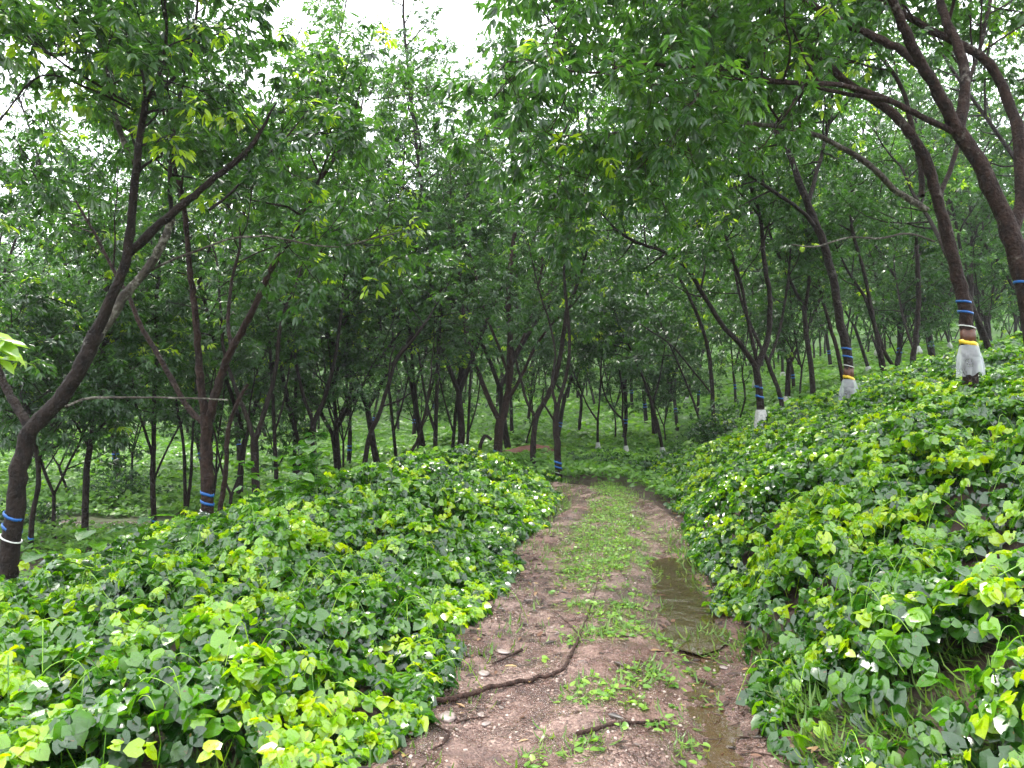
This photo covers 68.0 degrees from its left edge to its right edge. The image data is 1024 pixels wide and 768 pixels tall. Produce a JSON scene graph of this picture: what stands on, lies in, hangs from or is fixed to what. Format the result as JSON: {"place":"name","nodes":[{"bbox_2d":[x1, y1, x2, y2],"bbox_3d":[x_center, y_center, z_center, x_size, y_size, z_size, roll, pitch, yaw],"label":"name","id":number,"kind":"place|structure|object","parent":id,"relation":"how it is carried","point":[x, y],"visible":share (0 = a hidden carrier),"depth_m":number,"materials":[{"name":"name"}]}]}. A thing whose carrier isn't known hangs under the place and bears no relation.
{"place":"outdoors","nodes":[
{"label":"outdoors","id":0,"kind":"place"},
{"bbox_2d":[0,310,1023,767],"bbox_3d":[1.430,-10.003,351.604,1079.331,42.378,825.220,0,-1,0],"label":"ground","id":1,"kind":"structure","parent":0,"point":[658,498],"depth_m":5.53,"materials":[{"name":"green plant"}]},
{"bbox_2d":[0,332,29,374],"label":"sapling","id":2,"kind":"object","parent":1,"relation":"on","point":[8,347],"visible":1,"depth_m":3.80,"materials":[{"name":"green plant"}]},
{"bbox_2d":[0,78,50,300],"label":"rubber tree","id":3,"kind":"object","parent":1,"relation":"on","point":[14,132],"visible":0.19,"depth_m":27.65,"materials":[{"name":"green plant"}]},
{"bbox_2d":[0,490,74,531],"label":"shrub","id":4,"kind":"object","parent":1,"relation":"on","point":[39,508],"visible":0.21,"depth_m":16.08,"materials":[{"name":"green plant"}]},
{"bbox_2d":[0,62,77,307],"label":"rubber tree","id":5,"kind":"object","parent":1,"relation":"on","point":[22,136],"visible":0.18,"depth_m":21.95,"materials":[{"name":"green plant"}]},
{"bbox_2d":[0,290,176,538],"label":"rubber sapling","id":6,"kind":"object","parent":1,"relation":"on","point":[67,427],"visible":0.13,"depth_m":15.17,"materials":[{"name":"green plant"}]},
{"bbox_2d":[0,104,187,466],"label":"rubber tree","id":7,"kind":"object","parent":1,"relation":"on","point":[45,269],"visible":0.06,"depth_m":28.21,"materials":[{"name":"green plant"}]},
{"bbox_2d":[0,268,191,548],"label":"rubber tree","id":8,"kind":"object","parent":1,"relation":"on","point":[30,373],"visible":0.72,"depth_m":13.00,"materials":[{"name":"green plant"}]},
{"bbox_2d":[22,514,207,583],"bbox_3d":[-3.120,1.397,6.018,1.299,0.730,0.549,1,-1,-34],"label":"tall weed","id":9,"kind":"object","parent":1,"relation":"on","point":[79,534],"visible":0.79,"depth_m":5.95,"materials":[{"name":"green plant"}]},
{"bbox_2d":[0,102,238,539],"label":"rubber tree","id":10,"kind":"object","parent":1,"relation":"on","point":[166,322],"visible":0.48,"depth_m":14.43,"materials":[{"name":"green plant"}]},
{"bbox_2d":[29,289,217,482],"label":"rubber sapling","id":11,"kind":"object","parent":1,"relation":"on","point":[138,426],"visible":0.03,"depth_m":22.01,"materials":[{"name":"green plant"}]},
{"bbox_2d":[67,450,180,506],"bbox_3d":[-10.207,2.657,20.028,2.157,1.901,2.605,0,-1,21],"label":"shrub","id":12,"kind":"object","parent":1,"relation":"on","point":[117,483],"visible":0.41,"depth_m":19.81,"materials":[{"name":"green plant"}]},
{"bbox_2d":[29,167,222,523],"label":"rubber tree","id":13,"kind":"object","parent":1,"relation":"on","point":[152,444],"visible":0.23,"depth_m":15.45,"materials":[{"name":"green plant"}]},
{"bbox_2d":[0,33,251,475],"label":"rubber tree","id":14,"kind":"object","parent":1,"relation":"on","point":[58,129],"visible":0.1,"depth_m":21.88,"materials":[{"name":"green plant"}]},
{"bbox_2d":[88,274,264,514],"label":"rubber tree","id":15,"kind":"object","parent":1,"relation":"on","point":[186,496],"visible":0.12,"depth_m":17.95,"materials":[{"name":"green plant"}]},
{"bbox_2d":[134,65,274,462],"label":"rubber tree","id":16,"kind":"object","parent":1,"relation":"on","point":[197,445],"visible":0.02,"depth_m":24.78,"materials":[{"name":"green plant"}]},
{"bbox_2d":[112,15,310,459],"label":"rubber tree","id":17,"kind":"object","parent":1,"relation":"on","point":[238,446],"visible":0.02,"depth_m":28.36,"materials":[{"name":"green plant"}]},
{"bbox_2d":[114,302,317,496],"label":"rubber sapling","id":18,"kind":"object","parent":1,"relation":"on","point":[240,383],"visible":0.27,"depth_m":18.77,"materials":[{"name":"green plant"}]},
{"bbox_2d":[0,0,451,582],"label":"rubber tree","id":19,"kind":"object","parent":1,"relation":"on","point":[144,50],"visible":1,"depth_m":7.95,"materials":[{"name":"green plant"}]},
{"bbox_2d":[0,0,458,514],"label":"rubber tree","id":20,"kind":"object","parent":1,"relation":"on","point":[96,227],"visible":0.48,"depth_m":10.58,"materials":[{"name":"green plant"}]},
{"bbox_2d":[147,281,323,505],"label":"rubber tree","id":21,"kind":"object","parent":1,"relation":"on","point":[303,343],"visible":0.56,"depth_m":16.95,"materials":[{"name":"green plant"}]},
{"bbox_2d":[79,0,400,498],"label":"rubber tree","id":22,"kind":"object","parent":1,"relation":"on","point":[199,281],"visible":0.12,"depth_m":16.61,"materials":[{"name":"green plant"}]},
{"bbox_2d":[126,0,399,486],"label":"rubber tree","id":23,"kind":"object","parent":1,"relation":"on","point":[339,26],"visible":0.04,"depth_m":19.20,"materials":[{"name":"green plant"}]},
{"bbox_2d":[183,108,348,479],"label":"rubber tree","id":24,"kind":"object","parent":1,"relation":"on","point":[319,327],"visible":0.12,"depth_m":17.98,"materials":[{"name":"green plant"}]},
{"bbox_2d":[125,137,412,492],"bbox_3d":[-4.986,-1.129,14.954,6.120,7.840,3.566,0,-1,0],"label":"rubber tree","id":25,"kind":"object","parent":1,"relation":"on","point":[248,286],"visible":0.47,"depth_m":14.57,"materials":[{"name":"green plant"}]},
{"bbox_2d":[231,455,315,505],"bbox_3d":[-2.509,1.142,7.974,0.844,0.807,0.687,1,-1,-24],"label":"tall weed","id":26,"kind":"object","parent":1,"relation":"on","point":[279,494],"visible":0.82,"depth_m":7.90,"materials":[{"name":"green plant"}]},
{"bbox_2d":[0,444,564,767],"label":"vine cover","id":27,"kind":"object","parent":1,"relation":"on","point":[274,567],"visible":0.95,"depth_m":4.60,"materials":[{"name":"green plant"}]},
{"bbox_2d":[209,337,357,474],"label":"rubber sapling","id":28,"kind":"object","parent":1,"relation":"on","point":[279,452],"visible":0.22,"depth_m":22.20,"materials":[{"name":"green plant"}]},
{"bbox_2d":[169,6,424,473],"bbox_3d":[-5.626,-3.137,20.270,8.272,12.874,3.251,1,-2,-43],"label":"rubber tree","id":29,"kind":"object","parent":1,"relation":"on","point":[379,91],"visible":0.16,"depth_m":20.66,"materials":[{"name":"green plant"}]},
{"bbox_2d":[234,137,370,471],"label":"rubber tree","id":30,"kind":"object","parent":1,"relation":"on","point":[338,453],"visible":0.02,"depth_m":20.95,"materials":[{"name":"green plant"}]},
{"bbox_2d":[283,430,334,494],"bbox_3d":[-2.343,1.042,8.726,0.623,1.028,1.248,0,-1,-15],"label":"tall weed","id":31,"kind":"object","parent":1,"relation":"on","point":[310,464],"visible":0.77,"depth_m":8.49,"materials":[{"name":"green plant"}]},
{"bbox_2d":[227,165,409,474],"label":"rubber tree","id":32,"kind":"object","parent":1,"relation":"on","point":[360,281],"visible":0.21,"depth_m":19.52,"materials":[{"name":"green plant"}]},
{"bbox_2d":[134,31,530,462],"bbox_3d":[-3.878,-3.855,21.384,12.669,13.703,3.754,1,-2,-38],"label":"rubber tree","id":33,"kind":"object","parent":1,"relation":"on","point":[374,451],"visible":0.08,"depth_m":21.47,"materials":[{"name":"green plant"}]},
{"bbox_2d":[154,74,535,467],"bbox_3d":[-5.236,-3.457,23.226,12.428,13.735,5.556,0,-1,-11],"label":"rubber tree","id":34,"kind":"object","parent":1,"relation":"on","point":[343,416],"visible":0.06,"depth_m":22.86,"materials":[{"name":"green plant"}]},
{"bbox_2d":[263,264,437,467],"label":"rubber sapling","id":35,"kind":"object","parent":1,"relation":"on","point":[349,367],"visible":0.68,"depth_m":20.07,"materials":[{"name":"green plant"}]},
{"bbox_2d":[287,25,423,462],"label":"rubber tree","id":36,"kind":"object","parent":1,"relation":"on","point":[349,450],"visible":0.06,"depth_m":24.86,"materials":[{"name":"green plant"}]},
{"bbox_2d":[337,162,478,456],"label":"rubber tree","id":37,"kind":"object","parent":1,"relation":"on","point":[393,426],"visible":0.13,"depth_m":24.05,"materials":[{"name":"green plant"}]},
{"bbox_2d":[350,164,490,447],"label":"rubber tree","id":38,"kind":"object","parent":1,"relation":"on","point":[456,370],"visible":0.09,"depth_m":23.95,"materials":[{"name":"green plant"}]},
{"bbox_2d":[362,324,486,448],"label":"rubber sapling","id":39,"kind":"object","parent":1,"relation":"on","point":[445,374],"visible":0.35,"depth_m":27.50,"materials":[{"name":"green plant"}]},
{"bbox_2d":[373,150,504,450],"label":"rubber tree","id":40,"kind":"object","parent":1,"relation":"on","point":[434,424],"visible":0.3,"depth_m":21.99,"materials":[{"name":"green plant"}]},
{"bbox_2d":[359,231,526,464],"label":"rubber tree","id":41,"kind":"object","parent":1,"relation":"on","point":[454,262],"visible":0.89,"depth_m":17.44,"materials":[{"name":"green plant"}]},
{"bbox_2d":[280,0,616,448],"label":"rubber tree","id":42,"kind":"object","parent":1,"relation":"on","point":[506,438],"visible":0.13,"depth_m":24.70,"materials":[{"name":"green plant"}]},
{"bbox_2d":[363,26,536,449],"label":"rubber tree","id":43,"kind":"object","parent":1,"relation":"on","point":[414,385],"visible":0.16,"depth_m":21.56,"materials":[{"name":"green plant"}]},
{"bbox_2d":[399,310,506,454],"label":"rubber tree","id":44,"kind":"object","parent":1,"relation":"on","point":[462,349],"visible":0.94,"depth_m":19.51,"materials":[{"name":"green plant"}]},
{"bbox_2d":[383,149,528,447],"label":"rubber tree","id":45,"kind":"object","parent":1,"relation":"on","point":[415,358],"visible":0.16,"depth_m":23.06,"materials":[{"name":"green plant"}]},
{"bbox_2d":[443,181,506,444],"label":"rubber tree","id":46,"kind":"object","parent":1,"relation":"on","point":[469,424],"visible":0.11,"depth_m":26.05,"materials":[{"name":"green plant"}]},
{"bbox_2d":[425,108,571,432],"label":"rubber tree","id":47,"kind":"object","parent":1,"relation":"on","point":[498,337],"visible":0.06,"depth_m":32.97,"materials":[{"name":"green plant"}]},
{"bbox_2d":[357,0,643,444],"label":"rubber tree","id":48,"kind":"object","parent":1,"relation":"on","point":[414,122],"visible":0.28,"depth_m":22.18,"materials":[{"name":"green plant"}]},
{"bbox_2d":[0,330,1019,454],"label":"ground cover","id":49,"kind":"object","parent":1,"relation":"on","point":[383,433],"visible":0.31,"depth_m":45.85,"materials":[{"name":"green plant"}]},
{"bbox_2d":[0,339,1022,562],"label":"ground cover","id":50,"kind":"object","parent":1,"relation":"on","point":[171,469],"visible":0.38,"depth_m":22.49,"materials":[{"name":"green plant"}]},
{"bbox_2d":[381,2,649,452],"bbox_3d":[0.219,-4.450,20.225,6.546,14.043,4.520,0,-1,20],"label":"rubber tree","id":51,"kind":"object","parent":1,"relation":"on","point":[501,418],"visible":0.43,"depth_m":19.98,"materials":[{"name":"green plant"}]},
{"bbox_2d":[482,305,577,442],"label":"rubber sapling","id":52,"kind":"object","parent":1,"relation":"on","point":[532,368],"visible":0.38,"depth_m":29.07,"materials":[{"name":"green plant"}]},
{"bbox_2d":[40,599,1023,767],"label":"long grass","id":53,"kind":"structure","parent":1,"relation":"on","point":[810,700],"depth_m":3.35,"materials":[{"name":"green plant"}]},
{"bbox_2d":[451,181,643,466],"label":"rubber tree","id":54,"kind":"object","parent":1,"relation":"on","point":[516,327],"visible":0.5,"depth_m":18.38,"materials":[{"name":"green plant"}]},
{"bbox_2d":[411,85,696,434],"bbox_3d":[1.922,-4.073,30.503,12.869,13.920,3.814,0,-1,-22],"label":"rubber tree","id":55,"kind":"object","parent":1,"relation":"on","point":[562,408],"visible":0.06,"depth_m":30.32,"materials":[{"name":"green plant"}]},
{"bbox_2d":[483,149,645,429],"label":"rubber tree","id":56,"kind":"object","parent":1,"relation":"on","point":[580,408],"visible":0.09,"depth_m":34.42,"materials":[{"name":"green plant"}]},
{"bbox_2d":[451,72,682,481],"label":"rubber tree","id":57,"kind":"object","parent":1,"relation":"on","point":[557,440],"visible":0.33,"depth_m":15.58,"materials":[{"name":"green plant"}]},
{"bbox_2d":[334,475,846,767],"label":"verge grass","id":58,"kind":"structure","parent":1,"relation":"on","point":[734,648],"depth_m":5.22,"materials":[{"name":"green plant"}]},
{"bbox_2d":[539,265,648,451],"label":"rubber tree","id":59,"kind":"object","parent":1,"relation":"on","point":[592,356],"visible":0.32,"depth_m":24.49,"materials":[{"name":"green plant"}]},
{"bbox_2d":[529,280,658,447],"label":"rubber tree","id":60,"kind":"object","parent":1,"relation":"on","point":[545,350],"visible":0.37,"depth_m":26.99,"materials":[{"name":"green plant"}]},
{"bbox_2d":[196,284,1019,378],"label":"distant wood","id":61,"kind":"object","parent":1,"relation":"on","point":[854,341],"visible":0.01,"depth_m":90.67,"materials":[{"name":"green plant"}]},
{"bbox_2d":[563,280,675,436],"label":"tree","id":62,"kind":"object","parent":1,"relation":"on","point":[593,384],"visible":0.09,"depth_m":31.22,"materials":[{"name":"green plant"}]},
{"bbox_2d":[553,157,703,437],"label":"rubber tree","id":63,"kind":"object","parent":1,"relation":"on","point":[626,400],"visible":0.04,"depth_m":30.64,"materials":[{"name":"green plant"}]},
{"bbox_2d":[559,259,731,451],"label":"rubber tree","id":64,"kind":"object","parent":1,"relation":"on","point":[665,309],"visible":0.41,"depth_m":23.63,"materials":[{"name":"green plant"}]},
{"bbox_2d":[604,255,703,430],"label":"rubber tree","id":65,"kind":"object","parent":1,"relation":"on","point":[655,315],"visible":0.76,"depth_m":21.30,"materials":[{"name":"green plant"}]},
{"bbox_2d":[553,88,754,430],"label":"rubber tree","id":66,"kind":"object","parent":1,"relation":"on","point":[674,401],"visible":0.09,"depth_m":36.26,"materials":[{"name":"green plant"}]},
{"bbox_2d":[597,332,721,440],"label":"rubber sapling","id":67,"kind":"object","parent":1,"relation":"on","point":[668,370],"visible":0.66,"depth_m":29.49,"materials":[{"name":"green plant"}]},
{"bbox_2d":[606,158,716,427],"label":"rubber tree","id":68,"kind":"object","parent":1,"relation":"on","point":[652,271],"visible":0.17,"depth_m":19.01,"materials":[{"name":"green plant"}]},
{"bbox_2d":[507,90,833,427],"bbox_3d":[3.341,-2.907,14.783,4.349,8.612,6.001,-1,-2,41],"label":"rubber tree","id":69,"kind":"object","parent":1,"relation":"on","point":[677,256],"visible":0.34,"depth_m":14.90,"materials":[{"name":"green plant"}]},
{"bbox_2d":[533,102,824,433],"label":"rubber tree","id":70,"kind":"object","parent":1,"relation":"on","point":[654,427],"visible":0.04,"depth_m":32.36,"materials":[{"name":"green plant"}]},
{"bbox_2d":[675,399,754,444],"bbox_3d":[4.910,1.241,17.906,2.152,1.785,1.970,0,-1,0],"label":"shrub","id":71,"kind":"object","parent":1,"relation":"on","point":[709,432],"visible":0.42,"depth_m":17.91,"materials":[{"name":"green plant"}]},
{"bbox_2d":[429,0,1023,387],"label":"rubber tree","id":72,"kind":"object","parent":1,"relation":"on","point":[538,202],"visible":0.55,"depth_m":8.70,"materials":[{"name":"green plant"}]},
{"bbox_2d":[440,0,1023,343],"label":"rubber tree","id":73,"kind":"object","parent":1,"relation":"on","point":[673,22],"visible":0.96,"depth_m":7.06,"materials":[{"name":"green plant"}]},
{"bbox_2d":[690,263,803,416],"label":"rubber sapling","id":74,"kind":"object","parent":1,"relation":"on","point":[718,333],"visible":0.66,"depth_m":25.16,"materials":[{"name":"green plant"}]},
{"bbox_2d":[584,1,924,400],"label":"rubber tree","id":75,"kind":"object","parent":1,"relation":"on","point":[809,214],"visible":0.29,"depth_m":13.60,"materials":[{"name":"green plant"}]},
{"bbox_2d":[667,130,863,406],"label":"rubber tree","id":76,"kind":"object","parent":1,"relation":"on","point":[792,230],"visible":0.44,"depth_m":19.03,"materials":[{"name":"green plant"}]},
{"bbox_2d":[723,220,857,397],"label":"rubber sapling","id":77,"kind":"object","parent":1,"relation":"on","point":[778,283],"visible":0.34,"depth_m":24.99,"materials":[{"name":"green plant"}]},
{"bbox_2d":[667,3,915,401],"bbox_3d":[10.088,-7.435,27.871,11.508,17.909,4.522,0,-1,-17],"label":"rubber tree","id":78,"kind":"object","parent":1,"relation":"on","point":[788,369],"visible":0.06,"depth_m":27.59,"materials":[{"name":"green plant"}]},
{"bbox_2d":[709,67,890,394],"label":"rubber tree","id":79,"kind":"object","parent":1,"relation":"on","point":[808,346],"visible":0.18,"depth_m":20.00,"materials":[{"name":"green plant"}]},
{"bbox_2d":[697,64,913,387],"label":"rubber tree","id":80,"kind":"object","parent":1,"relation":"on","point":[820,312],"visible":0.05,"depth_m":30.82,"materials":[{"name":"green plant"}]},
{"bbox_2d":[767,166,876,381],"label":"rubber tree","id":81,"kind":"object","parent":1,"relation":"on","point":[838,356],"visible":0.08,"depth_m":25.00,"materials":[{"name":"green plant"}]},
{"bbox_2d":[641,331,1023,767],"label":"vine cover","id":82,"kind":"object","parent":1,"relation":"on","point":[838,485],"visible":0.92,"depth_m":5.27,"materials":[{"name":"green plant"}]},
{"bbox_2d":[771,177,893,367],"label":"rubber tree","id":83,"kind":"object","parent":1,"relation":"on","point":[817,262],"visible":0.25,"depth_m":19.98,"materials":[{"name":"green plant"}]},
{"bbox_2d":[760,20,929,370],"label":"rubber tree","id":84,"kind":"object","parent":1,"relation":"on","point":[868,367],"visible":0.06,"depth_m":33.63,"materials":[{"name":"green plant"}]},
{"bbox_2d":[785,107,934,374],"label":"rubber tree","id":85,"kind":"object","parent":1,"relation":"on","point":[876,340],"visible":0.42,"depth_m":18.97,"materials":[{"name":"green plant"}]},
{"bbox_2d":[765,50,1023,355],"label":"rubber tree","id":86,"kind":"object","parent":1,"relation":"on","point":[932,349],"visible":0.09,"depth_m":30.85,"materials":[{"name":"green plant"}]},
{"bbox_2d":[837,242,958,365],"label":"rubber sapling","id":87,"kind":"object","parent":1,"relation":"on","point":[934,323],"visible":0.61,"depth_m":27.57,"materials":[{"name":"green plant"}]},
{"bbox_2d":[813,69,991,348],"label":"rubber tree","id":88,"kind":"object","parent":1,"relation":"on","point":[909,183],"visible":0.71,"depth_m":16.40,"materials":[{"name":"green plant"}]},
{"bbox_2d":[806,0,1023,365],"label":"rubber tree","id":89,"kind":"object","parent":1,"relation":"on","point":[899,335],"visible":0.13,"depth_m":29.49,"materials":[{"name":"green plant"}]},
{"bbox_2d":[835,158,997,362],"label":"rubber tree","id":90,"kind":"object","parent":1,"relation":"on","point":[920,248],"visible":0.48,"depth_m":20.40,"materials":[{"name":"green plant"}]},
{"bbox_2d":[825,1,1023,346],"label":"rubber tree","id":91,"kind":"object","parent":1,"relation":"on","point":[972,196],"visible":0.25,"depth_m":24.95,"materials":[{"name":"green plant"}]},
{"bbox_2d":[844,33,1021,330],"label":"rubber tree","id":92,"kind":"object","parent":1,"relation":"on","point":[915,106],"visible":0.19,"depth_m":26.07,"materials":[{"name":"green plant"}]},
{"bbox_2d":[875,0,1023,193],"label":"rubber tree","id":93,"kind":"object","parent":1,"relation":"on","point":[985,111],"visible":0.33,"depth_m":21.29,"materials":[{"name":"green plant"}]},
{"bbox_2d":[903,200,1023,339],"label":"rubber sapling","id":94,"kind":"object","parent":1,"relation":"on","point":[1000,254],"visible":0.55,"depth_m":25.85,"materials":[{"name":"green plant"}]},
{"bbox_2d":[904,56,1023,341],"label":"rubber tree","id":95,"kind":"object","parent":1,"relation":"on","point":[953,80],"visible":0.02,"depth_m":36.64,"materials":[{"name":"green plant"}]},
{"bbox_2d":[0,0,1023,277],"label":"sky","id":96,"kind":"structure","parent":0,"point":[459,19],"materials":[{"name":"white"}]},
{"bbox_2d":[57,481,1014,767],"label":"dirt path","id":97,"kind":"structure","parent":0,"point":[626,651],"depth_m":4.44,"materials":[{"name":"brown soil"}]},
{"bbox_2d":[436,577,598,702],"bbox_3d":[0.337,1.692,5.170,0.652,0.076,3.085,-1,-1,28],"label":"fallen branch","id":98,"kind":"object","parent":97,"relation":"on","point":[457,697],"visible":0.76,"depth_m":4.29,"materials":[{"name":"brown wood"}]},
{"bbox_2d":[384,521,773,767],"bbox_3d":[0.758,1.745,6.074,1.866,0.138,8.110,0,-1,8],"label":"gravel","id":99,"kind":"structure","parent":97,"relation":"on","point":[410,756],"depth_m":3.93,"materials":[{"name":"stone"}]},
{"bbox_2d":[495,479,733,767],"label":"path grass","id":100,"kind":"structure","parent":97,"relation":"on","point":[610,483],"depth_m":5.69,"materials":[{"name":"green plant"}]},
{"bbox_2d":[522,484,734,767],"bbox_3d":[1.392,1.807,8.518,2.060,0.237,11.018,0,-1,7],"label":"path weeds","id":101,"kind":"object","parent":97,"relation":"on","point":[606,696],"visible":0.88,"depth_m":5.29,"materials":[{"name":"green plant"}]},
{"bbox_2d":[647,557,728,653],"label":"puddle","id":102,"kind":"object","parent":97,"relation":"on","point":[688,611],"visible":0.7,"depth_m":5.91,"materials":[{"name":"brown liquid"}]},
{"bbox_2d":[681,651,746,767],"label":"puddle","id":103,"kind":"object","parent":97,"relation":"on","point":[730,735],"visible":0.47,"depth_m":3.90,"materials":[{"name":"brown liquid"}]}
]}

